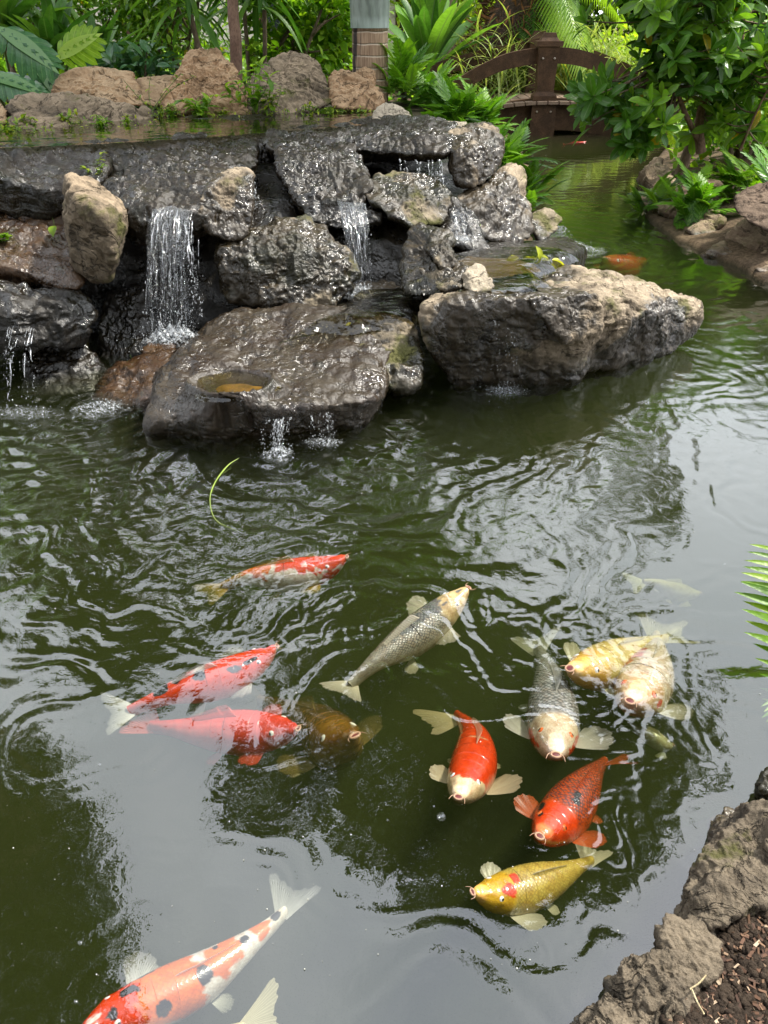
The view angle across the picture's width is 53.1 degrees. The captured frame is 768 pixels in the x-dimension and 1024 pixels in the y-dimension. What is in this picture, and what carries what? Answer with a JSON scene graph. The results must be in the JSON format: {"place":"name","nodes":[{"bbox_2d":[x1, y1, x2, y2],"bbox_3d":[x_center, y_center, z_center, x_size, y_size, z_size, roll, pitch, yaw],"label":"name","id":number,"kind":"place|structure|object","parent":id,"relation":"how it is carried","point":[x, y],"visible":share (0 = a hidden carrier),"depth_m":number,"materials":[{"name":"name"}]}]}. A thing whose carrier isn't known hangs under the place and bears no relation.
{"place":"outdoors","nodes":[
{"label":"outdoors","id":0,"kind":"place"},
{"bbox_2d":[0,107,412,147],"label":"water","id":1,"kind":"structure","parent":0,"point":[161,128],"depth_m":5.51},
{"bbox_2d":[0,105,373,133],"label":"ground cover","id":2,"kind":"object","parent":1,"relation":"on","point":[16,128],"visible":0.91,"depth_m":6.08,"materials":[{"name":"green plant"}]},
{"bbox_2d":[372,102,410,118],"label":"rock","id":3,"kind":"object","parent":1,"relation":"in","point":[383,109],"visible":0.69,"depth_m":5.93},
{"bbox_2d":[6,102,435,119],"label":"ground","id":4,"kind":"structure","parent":0,"point":[416,110],"depth_m":7.30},
{"bbox_2d":[0,71,49,107],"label":"monstera leaf","id":5,"kind":"object","parent":4,"relation":"on","point":[12,84],"visible":0.58,"depth_m":6.01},
{"bbox_2d":[0,26,64,82],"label":"monstera leaf","id":6,"kind":"object","parent":4,"relation":"on","point":[32,54],"visible":0.84,"depth_m":6.06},
{"bbox_2d":[5,91,152,128],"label":"rock","id":7,"kind":"object","parent":4,"relation":"on","point":[47,108],"visible":0.77,"depth_m":5.84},
{"bbox_2d":[51,66,143,105],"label":"rock","id":8,"kind":"object","parent":7,"relation":"on","point":[103,82],"visible":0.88,"depth_m":6.21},
{"bbox_2d":[136,75,172,106],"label":"rock","id":9,"kind":"object","parent":4,"relation":"on","point":[160,83],"visible":0.59,"depth_m":6.54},
{"bbox_2d":[174,92,221,115],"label":"weed","id":10,"kind":"object","parent":4,"relation":"on","point":[200,109],"visible":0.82,"depth_m":6.12,"materials":[{"name":"green plant"}]},
{"bbox_2d":[160,47,251,115],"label":"rock","id":11,"kind":"object","parent":4,"relation":"on","point":[214,71],"visible":0.77,"depth_m":6.33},
{"bbox_2d":[388,37,427,102],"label":"strap leaf plant","id":12,"kind":"object","parent":4,"relation":"on","point":[408,42],"visible":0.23,"depth_m":7.64,"materials":[{"name":"green plant"}]},
{"bbox_2d":[372,38,446,106],"bbox_3d":[0.112,-4.055,7.123,0.936,0.588,0.857,0,33,0],"label":"fern","id":13,"kind":"object","parent":4,"relation":"on","point":[404,71],"visible":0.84,"depth_m":7.02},
{"bbox_2d":[388,52,466,105],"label":"fern","id":14,"kind":"object","parent":4,"relation":"on","point":[429,76],"visible":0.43,"depth_m":7.47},
{"bbox_2d":[412,70,499,127],"bbox_3d":[0.676,-3.740,7.086,0.882,0.573,0.969,0,33,0],"label":"fern","id":15,"kind":"object","parent":4,"relation":"on","point":[453,105],"visible":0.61,"depth_m":7.07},
{"bbox_2d":[450,74,518,130],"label":"fern","id":16,"kind":"object","parent":4,"relation":"on","point":[494,107],"visible":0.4,"depth_m":7.86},
{"bbox_2d":[216,384,261,392],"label":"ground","id":17,"kind":"structure","parent":0,"point":[234,388],"depth_m":3.52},
{"bbox_2d":[0,21,767,1023],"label":"water","id":18,"kind":"structure","parent":0,"point":[120,549],"depth_m":3.35,"materials":[{"name":"liquid"}]},
{"bbox_2d":[0,0,76,72],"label":"strap leaf plant","id":19,"kind":"object","parent":18,"relation":"on","point":[9,8],"visible":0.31,"depth_m":7.43,"materials":[{"name":"green plant"}]},
{"bbox_2d":[0,0,116,74],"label":"strap leaf plant","id":20,"kind":"object","parent":18,"relation":"on","point":[46,25],"visible":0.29,"depth_m":7.32,"materials":[{"name":"green plant"}]},
{"bbox_2d":[53,24,106,71],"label":"monstera leaf","id":21,"kind":"object","parent":18,"relation":"on","point":[78,45],"visible":0.75,"depth_m":6.35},
{"bbox_2d":[42,2,147,64],"bbox_3d":[-2.958,-4.600,7.856,1.332,1.197,0.962,-17,37,-24],"label":"strap leaf plant","id":22,"kind":"object","parent":18,"relation":"on","point":[109,35],"visible":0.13,"depth_m":7.78,"materials":[{"name":"green plant"}]},
{"bbox_2d":[80,37,181,109],"bbox_3d":[-2.406,-3.993,7.495,1.081,1.103,0.825,-7,34,-10],"label":"shrub","id":23,"kind":"object","parent":18,"relation":"on","point":[132,57],"visible":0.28,"depth_m":7.23,"materials":[{"name":"green plant"}]},
{"bbox_2d":[55,0,215,78],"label":"shrub","id":24,"kind":"object","parent":18,"relation":"on","point":[107,20],"visible":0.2,"depth_m":9.03,"materials":[{"name":"green plant"}]},
{"bbox_2d":[109,0,229,56],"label":"dracaena","id":25,"kind":"object","parent":18,"relation":"on","point":[199,16],"visible":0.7,"depth_m":7.38,"materials":[{"name":"green plant"}]},
{"bbox_2d":[98,0,253,73],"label":"shrub","id":26,"kind":"object","parent":18,"relation":"on","point":[142,9],"visible":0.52,"depth_m":8.80,"materials":[{"name":"green plant"}]},
{"bbox_2d":[227,0,241,80],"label":"slender tree","id":27,"kind":"object","parent":18,"relation":"on","point":[234,35],"visible":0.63,"depth_m":7.10,"materials":[{"name":"brown plant"}]},
{"bbox_2d":[0,114,500,426],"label":"rock","id":28,"kind":"object","parent":18,"relation":"on","point":[386,239],"visible":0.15,"depth_m":4.80,"materials":[{"name":"stone"}]},
{"bbox_2d":[0,213,86,289],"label":"rock","id":29,"kind":"object","parent":28,"relation":"on","point":[33,252],"visible":0.83,"depth_m":4.33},
{"bbox_2d":[62,172,128,283],"bbox_3d":[-1.593,-1.592,4.262,0.343,0.526,0.776,-10,34,-15],"label":"rock","id":30,"kind":"object","parent":29,"relation":"on","point":[94,217],"visible":1,"depth_m":4.03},
{"bbox_2d":[0,141,113,219],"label":"rock","id":31,"kind":"object","parent":28,"relation":"on","point":[31,184],"visible":0.81,"depth_m":4.53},
{"bbox_2d":[96,283,156,367],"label":"rock","id":32,"kind":"object","parent":28,"relation":"on","point":[125,318],"visible":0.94,"depth_m":4.45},
{"bbox_2d":[102,137,260,255],"bbox_3d":[-1.360,-1.970,4.823,1.103,0.534,1.476,0,33,0],"label":"rock","id":33,"kind":"object","parent":28,"relation":"on","point":[144,187],"visible":0.71,"depth_m":4.42,"materials":[{"name":"stone"}]},
{"bbox_2d":[0,114,429,164],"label":"rock","id":34,"kind":"object","parent":28,"relation":"on","point":[114,150],"visible":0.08,"depth_m":5.05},
{"bbox_2d":[220,55,277,113],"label":"weed","id":35,"kind":"object","parent":28,"relation":"on","point":[254,102],"visible":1,"depth_m":6.10,"materials":[{"name":"green plant"}]},
{"bbox_2d":[296,182,384,231],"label":"rock","id":36,"kind":"object","parent":28,"relation":"on","point":[336,218],"visible":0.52,"depth_m":4.66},
{"bbox_2d":[261,128,373,214],"bbox_3d":[-0.480,-2.326,5.185,0.636,0.418,1.498,-7,34,-11],"label":"rock","id":37,"kind":"object","parent":36,"relation":"on","point":[306,160],"visible":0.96,"depth_m":4.84,"materials":[{"name":"stone"}]},
{"bbox_2d":[346,114,457,163],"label":"rock","id":38,"kind":"object","parent":28,"relation":"on","point":[393,139],"visible":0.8,"depth_m":5.23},
{"bbox_2d":[365,170,451,228],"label":"rock","id":39,"kind":"object","parent":28,"relation":"on","point":[408,200],"visible":0.98,"depth_m":4.78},
{"bbox_2d":[459,115,544,166],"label":"fern","id":40,"kind":"object","parent":28,"relation":"on","point":[512,146],"visible":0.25,"depth_m":6.72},
{"bbox_2d":[26,0,475,57],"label":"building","id":41,"kind":"structure","parent":18,"relation":"on","point":[393,17],"depth_m":16.84,"materials":[{"name":"glass"}]},
{"bbox_2d":[196,0,308,79],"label":"dracaena","id":42,"kind":"object","parent":18,"relation":"on","point":[215,5],"visible":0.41,"depth_m":8.29,"materials":[{"name":"green plant"}]},
{"bbox_2d":[196,0,314,63],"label":"dracaena","id":43,"kind":"object","parent":18,"relation":"on","point":[256,5],"visible":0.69,"depth_m":7.77,"materials":[{"name":"green plant"}]},
{"bbox_2d":[246,50,330,113],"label":"rock","id":44,"kind":"object","parent":18,"relation":"on","point":[300,79],"visible":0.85,"depth_m":6.46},
{"bbox_2d":[241,0,352,82],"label":"shrub","id":45,"kind":"object","parent":18,"relation":"on","point":[325,31],"visible":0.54,"depth_m":8.40,"materials":[{"name":"green plant"}]},
{"bbox_2d":[327,67,384,111],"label":"rock","id":46,"kind":"object","parent":18,"relation":"on","point":[349,90],"visible":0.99,"depth_m":6.51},
{"bbox_2d":[350,0,389,102],"bbox_3d":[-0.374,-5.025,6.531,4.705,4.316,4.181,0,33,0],"label":"pillar","id":47,"kind":"structure","parent":18,"relation":"on","point":[369,21],"depth_m":6.95,"materials":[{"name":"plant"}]},
{"bbox_2d":[0,32,767,171],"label":"ground cover","id":48,"kind":"object","parent":18,"relation":"on","point":[699,160],"visible":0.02,"depth_m":9.32,"materials":[{"name":"green plant"}]},
{"bbox_2d":[388,0,503,65],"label":"strap leaf plant","id":49,"kind":"object","parent":48,"relation":"on","point":[434,23],"visible":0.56,"depth_m":12.93,"materials":[{"name":"green plant"}]},
{"bbox_2d":[389,0,494,54],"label":"shrub","id":50,"kind":"object","parent":18,"relation":"on","point":[459,2],"visible":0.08,"depth_m":16.30,"materials":[{"name":"green plant"}]},
{"bbox_2d":[424,8,564,97],"bbox_3d":[2.028,-7.513,13.484,2.993,2.318,2.993,-10,34,-15],"label":"grass clump","id":51,"kind":"object","parent":18,"relation":"on","point":[501,76],"visible":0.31,"depth_m":13.24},
{"bbox_2d":[428,237,589,297],"bbox_3d":[1.157,-1.841,5.682,0.751,0.631,3.500,14,36,21],"label":"rock","id":52,"kind":"object","parent":18,"relation":"on","point":[580,252],"visible":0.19,"depth_m":5.11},
{"bbox_2d":[435,195,490,250],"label":"waterfall","id":53,"kind":"structure","parent":52,"relation":"on","point":[473,222],"depth_m":4.81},
{"bbox_2d":[457,162,534,242],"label":"rock","id":54,"kind":"object","parent":52,"relation":"on","point":[498,203],"visible":0.95,"depth_m":5.09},
{"bbox_2d":[447,121,504,188],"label":"rock","id":55,"kind":"object","parent":54,"relation":"on","point":[475,157],"visible":0.97,"depth_m":5.06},
{"bbox_2d":[430,246,578,295],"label":"water","id":56,"kind":"structure","parent":52,"relation":"on","point":[511,270],"depth_m":4.39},
{"bbox_2d":[532,207,561,239],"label":"rock","id":57,"kind":"object","parent":52,"relation":"on","point":[546,221],"visible":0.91,"depth_m":5.42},
{"bbox_2d":[501,118,558,168],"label":"fern","id":58,"kind":"object","parent":18,"relation":"on","point":[524,136],"visible":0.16,"depth_m":7.42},
{"bbox_2d":[395,31,676,134],"bbox_3d":[2.618,-6.922,13.069,5.164,2.119,2.000,0,33,0],"label":"footbridge","id":59,"kind":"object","parent":18,"relation":"on","point":[543,105],"visible":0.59,"depth_m":12.23,"materials":[{"name":"brown paint"}]},
{"bbox_2d":[525,167,550,210],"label":"fern","id":60,"kind":"object","parent":18,"relation":"on","point":[530,196],"visible":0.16,"depth_m":6.60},
{"bbox_2d":[447,0,629,92],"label":"palm tree","id":61,"kind":"object","parent":18,"relation":"on","point":[537,13],"visible":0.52,"depth_m":13.43,"materials":[{"name":"green plant"}]},
{"bbox_2d":[521,160,568,204],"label":"fern","id":62,"kind":"object","parent":18,"relation":"on","point":[532,172],"visible":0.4,"depth_m":7.27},
{"bbox_2d":[418,264,703,396],"bbox_3d":[0.981,-1.059,4.278,1.797,0.609,0.829,-24,40,-32],"label":"rock","id":63,"kind":"object","parent":18,"relation":"on","point":[571,327],"visible":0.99,"depth_m":3.96,"materials":[{"name":"stone"}]},
{"bbox_2d":[461,263,493,292],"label":"rock","id":64,"kind":"object","parent":63,"relation":"on","point":[474,277],"visible":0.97,"depth_m":3.96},
{"bbox_2d":[521,0,636,89],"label":"grass clump","id":65,"kind":"object","parent":18,"relation":"on","point":[603,48],"visible":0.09,"depth_m":13.84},
{"bbox_2d":[555,27,618,90],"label":"agave","id":66,"kind":"object","parent":18,"relation":"on","point":[562,75],"visible":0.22,"depth_m":13.47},
{"bbox_2d":[570,992,640,1023],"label":"bank stone","id":67,"kind":"object","parent":18,"relation":"on","point":[607,1008],"visible":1,"depth_m":1.42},
{"bbox_2d":[562,17,664,64],"bbox_3d":[4.757,-9.772,17.446,3.464,2.448,2.797,0,33,0],"label":"shrub","id":68,"kind":"object","parent":18,"relation":"on","point":[633,36],"visible":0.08,"depth_m":16.92,"materials":[{"name":"green plant"}]},
{"bbox_2d":[558,23,668,118],"bbox_3d":[4.083,-7.576,13.751,2.966,2.252,2.970,-26,41,-34],"label":"grass clump","id":69,"kind":"object","parent":18,"relation":"on","point":[613,56],"visible":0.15,"depth_m":13.31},
{"bbox_2d":[476,0,767,86],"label":"hedge","id":70,"kind":"object","parent":18,"relation":"on","point":[604,17],"visible":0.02,"depth_m":20.06,"materials":[{"name":"green plant"}]},
{"bbox_2d":[603,946,702,1019],"bbox_3d":[0.537,0.961,1.494,0.203,0.246,0.141,0,33,0],"label":"bank stone","id":71,"kind":"object","parent":18,"relation":"on","point":[663,980],"visible":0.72,"depth_m":1.44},
{"bbox_2d":[637,1005,672,1023],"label":"bank stone","id":72,"kind":"object","parent":18,"relation":"on","point":[645,1017],"visible":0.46,"depth_m":1.40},
{"bbox_2d":[616,169,698,216],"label":"fern","id":73,"kind":"object","parent":18,"relation":"on","point":[660,194],"visible":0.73,"depth_m":7.43,"materials":[{"name":"green plant"}]},
{"bbox_2d":[563,0,767,163],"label":"broadleaf tree","id":74,"kind":"object","parent":18,"relation":"on","point":[710,62],"visible":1,"depth_m":6.73,"materials":[{"name":"green plant"}]},
{"bbox_2d":[650,912,725,988],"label":"bank stone","id":75,"kind":"object","parent":18,"relation":"on","point":[699,942],"visible":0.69,"depth_m":1.49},
{"bbox_2d":[651,153,735,229],"bbox_3d":[2.781,-2.766,6.831,0.817,0.713,0.771,-12,35,-18],"label":"fern","id":76,"kind":"object","parent":18,"relation":"on","point":[695,203],"visible":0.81,"depth_m":6.82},
{"bbox_2d":[684,219,716,234],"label":"rock","id":77,"kind":"object","parent":18,"relation":"on","point":[703,226],"visible":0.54,"depth_m":6.62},
{"bbox_2d":[636,157,767,253],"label":"rock","id":78,"kind":"object","parent":18,"relation":"on","point":[746,233],"visible":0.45,"depth_m":6.72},
{"bbox_2d":[733,182,767,231],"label":"rock","id":79,"kind":"object","parent":78,"relation":"on","point":[751,204],"visible":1,"depth_m":5.83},
{"bbox_2d":[699,241,731,259],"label":"rock","id":80,"kind":"object","parent":18,"relation":"on","point":[716,250],"visible":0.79,"depth_m":6.17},
{"bbox_2d":[669,66,767,157],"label":"shrub","id":81,"kind":"object","parent":18,"relation":"on","point":[737,153],"visible":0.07,"depth_m":8.60,"materials":[{"name":"green plant"}]},
{"bbox_2d":[674,798,767,933],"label":"bank stone","id":82,"kind":"object","parent":18,"relation":"on","point":[725,885],"visible":0.81,"depth_m":1.61,"materials":[{"name":"stone"}]},
{"bbox_2d":[699,145,766,202],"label":"fern","id":83,"kind":"object","parent":18,"relation":"on","point":[730,176],"visible":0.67,"depth_m":7.03,"materials":[{"name":"green plant"}]},
{"bbox_2d":[736,144,767,212],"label":"fern","id":84,"kind":"object","parent":18,"relation":"on","point":[761,166],"visible":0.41,"depth_m":6.09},
{"bbox_2d":[754,767,767,799],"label":"bank stone","id":85,"kind":"object","parent":18,"relation":"on","point":[761,788],"visible":0.86,"depth_m":1.91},
{"bbox_2d":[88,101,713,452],"bbox_3d":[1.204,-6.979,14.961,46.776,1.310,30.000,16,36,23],"label":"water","id":86,"kind":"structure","parent":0,"point":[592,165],"depth_m":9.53,"materials":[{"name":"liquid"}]},
{"bbox_2d":[21,342,107,400],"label":"rock","id":87,"kind":"object","parent":86,"relation":"in","point":[56,374],"visible":0.78,"depth_m":4.21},
{"bbox_2d":[0,279,98,354],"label":"rock","id":88,"kind":"object","parent":87,"relation":"on","point":[61,319],"visible":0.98,"depth_m":4.04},
{"bbox_2d":[82,891,304,1023],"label":"koi","id":89,"kind":"object","parent":86,"relation":"in","point":[179,990],"visible":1,"depth_m":1.60},
{"bbox_2d":[115,641,281,726],"bbox_3d":[-0.574,0.532,2.345,0.558,0.144,0.236,-17,37,-24],"label":"koi","id":90,"kind":"object","parent":86,"relation":"in","point":[226,677],"visible":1,"depth_m":2.33},
{"bbox_2d":[121,705,305,764],"bbox_3d":[-0.506,0.645,2.263,0.567,0.163,0.249,0,33,0],"label":"koi","id":91,"kind":"object","parent":86,"relation":"in","point":[249,737],"visible":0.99,"depth_m":2.23},
{"bbox_2d":[234,978,278,1023],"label":"koi","id":92,"kind":"object","parent":86,"relation":"in","point":[261,1010],"visible":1,"depth_m":1.60},
{"bbox_2d":[142,302,390,458],"bbox_3d":[-0.645,-0.816,4.208,1.570,0.552,1.742,0,33,0],"label":"rock","id":93,"kind":"object","parent":86,"relation":"in","point":[342,381],"visible":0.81,"depth_m":3.64,"materials":[{"name":"stone"}]},
{"bbox_2d":[92,341,175,413],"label":"rock","id":94,"kind":"object","parent":93,"relation":"on","point":[130,380],"visible":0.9,"depth_m":4.04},
{"bbox_2d":[142,206,196,341],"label":"water stream","id":95,"kind":"structure","parent":94,"relation":"on","point":[179,223],"depth_m":4.12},
{"bbox_2d":[278,288,425,343],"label":"water","id":96,"kind":"structure","parent":93,"relation":"on","point":[368,311],"depth_m":4.02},
{"bbox_2d":[398,222,469,298],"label":"rock","id":97,"kind":"object","parent":96,"relation":"on","point":[428,264],"visible":0.97,"depth_m":4.16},
{"bbox_2d":[360,320,424,400],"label":"rock","id":98,"kind":"object","parent":93,"relation":"on","point":[405,366],"visible":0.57,"depth_m":3.88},
{"bbox_2d":[204,553,348,599],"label":"koi","id":99,"kind":"object","parent":86,"relation":"in","point":[298,574],"visible":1,"depth_m":2.79},
{"bbox_2d":[251,683,376,774],"bbox_3d":[-0.314,0.701,2.467,0.691,0.490,0.344,20,38,27],"label":"koi","id":100,"kind":"object","parent":86,"relation":"in","point":[327,739],"visible":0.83,"depth_m":2.30},
{"bbox_2d":[337,278,400,306],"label":"rock","id":101,"kind":"object","parent":86,"relation":"on","point":[382,283],"visible":0.12,"depth_m":4.62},
{"bbox_2d":[326,585,473,697],"bbox_3d":[0.080,0.429,2.507,0.253,0.164,0.609,22,39,30],"label":"koi","id":102,"kind":"object","parent":86,"relation":"in","point":[423,628],"visible":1,"depth_m":2.51},
{"bbox_2d":[416,710,519,804],"bbox_3d":[0.217,0.673,2.200,0.241,0.254,0.538,-7,34,-11],"label":"koi","id":103,"kind":"object","parent":86,"relation":"in","point":[468,776],"visible":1,"depth_m":2.07},
{"bbox_2d":[465,844,609,928],"bbox_3d":[0.366,0.860,1.847,0.197,0.168,0.416,28,42,35],"label":"koi","id":104,"kind":"object","parent":86,"relation":"in","point":[516,892],"visible":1,"depth_m":1.77},
{"bbox_2d":[509,632,604,761],"bbox_3d":[0.502,0.552,2.384,0.313,0.240,0.731,0,33,0],"label":"koi","id":105,"kind":"object","parent":86,"relation":"in","point":[551,709],"visible":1,"depth_m":2.22},
{"bbox_2d":[517,756,627,847],"bbox_3d":[0.556,0.762,2.034,0.552,0.222,0.232,-21,38,-29],"label":"koi","id":106,"kind":"object","parent":86,"relation":"in","point":[562,812],"visible":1,"depth_m":1.94},
{"bbox_2d":[597,253,650,276],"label":"koi","id":107,"kind":"object","parent":86,"relation":"in","point":[620,260],"visible":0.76,"depth_m":6.40},
{"bbox_2d":[562,632,691,697],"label":"koi","id":108,"kind":"object","parent":86,"relation":"in","point":[597,667],"visible":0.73,"depth_m":2.36},
{"bbox_2d":[613,623,680,718],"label":"koi","id":109,"kind":"object","parent":86,"relation":"in","point":[643,686],"visible":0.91,"depth_m":2.30},
{"bbox_2d":[619,721,674,757],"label":"koi","id":110,"kind":"object","parent":86,"relation":"in","point":[654,739],"visible":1,"depth_m":2.37},
{"bbox_2d":[622,573,701,606],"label":"koi","id":111,"kind":"object","parent":86,"relation":"in","point":[677,591],"visible":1,"depth_m":3.31},
{"bbox_2d":[659,911,767,1023],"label":"gravel","id":112,"kind":"structure","parent":0,"point":[726,988],"depth_m":1.44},
{"bbox_2d":[668,911,767,1023],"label":"wood chips","id":113,"kind":"object","parent":112,"relation":"on","point":[759,1006],"visible":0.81,"depth_m":1.45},
{"bbox_2d":[735,544,767,700],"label":"fern frond","id":114,"kind":"object","parent":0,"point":[762,587],"visible":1,"depth_m":2.34,"materials":[{"name":"green plant"}]},
{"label":"rock","id":115,"kind":"object","parent":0,"visible":0},
{"bbox_2d":[214,214,361,307],"bbox_3d":[-0.548,-1.472,4.521,0.841,0.466,0.752,0,33,0],"label":"rock","id":116,"kind":"object","parent":115,"relation":"on","point":[302,259],"visible":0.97,"depth_m":4.30,"materials":[{"name":"stone"}]},
{"bbox_2d":[198,166,254,241],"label":"rock","id":117,"kind":"object","parent":116,"relation":"on","point":[230,191],"visible":0.97,"depth_m":4.26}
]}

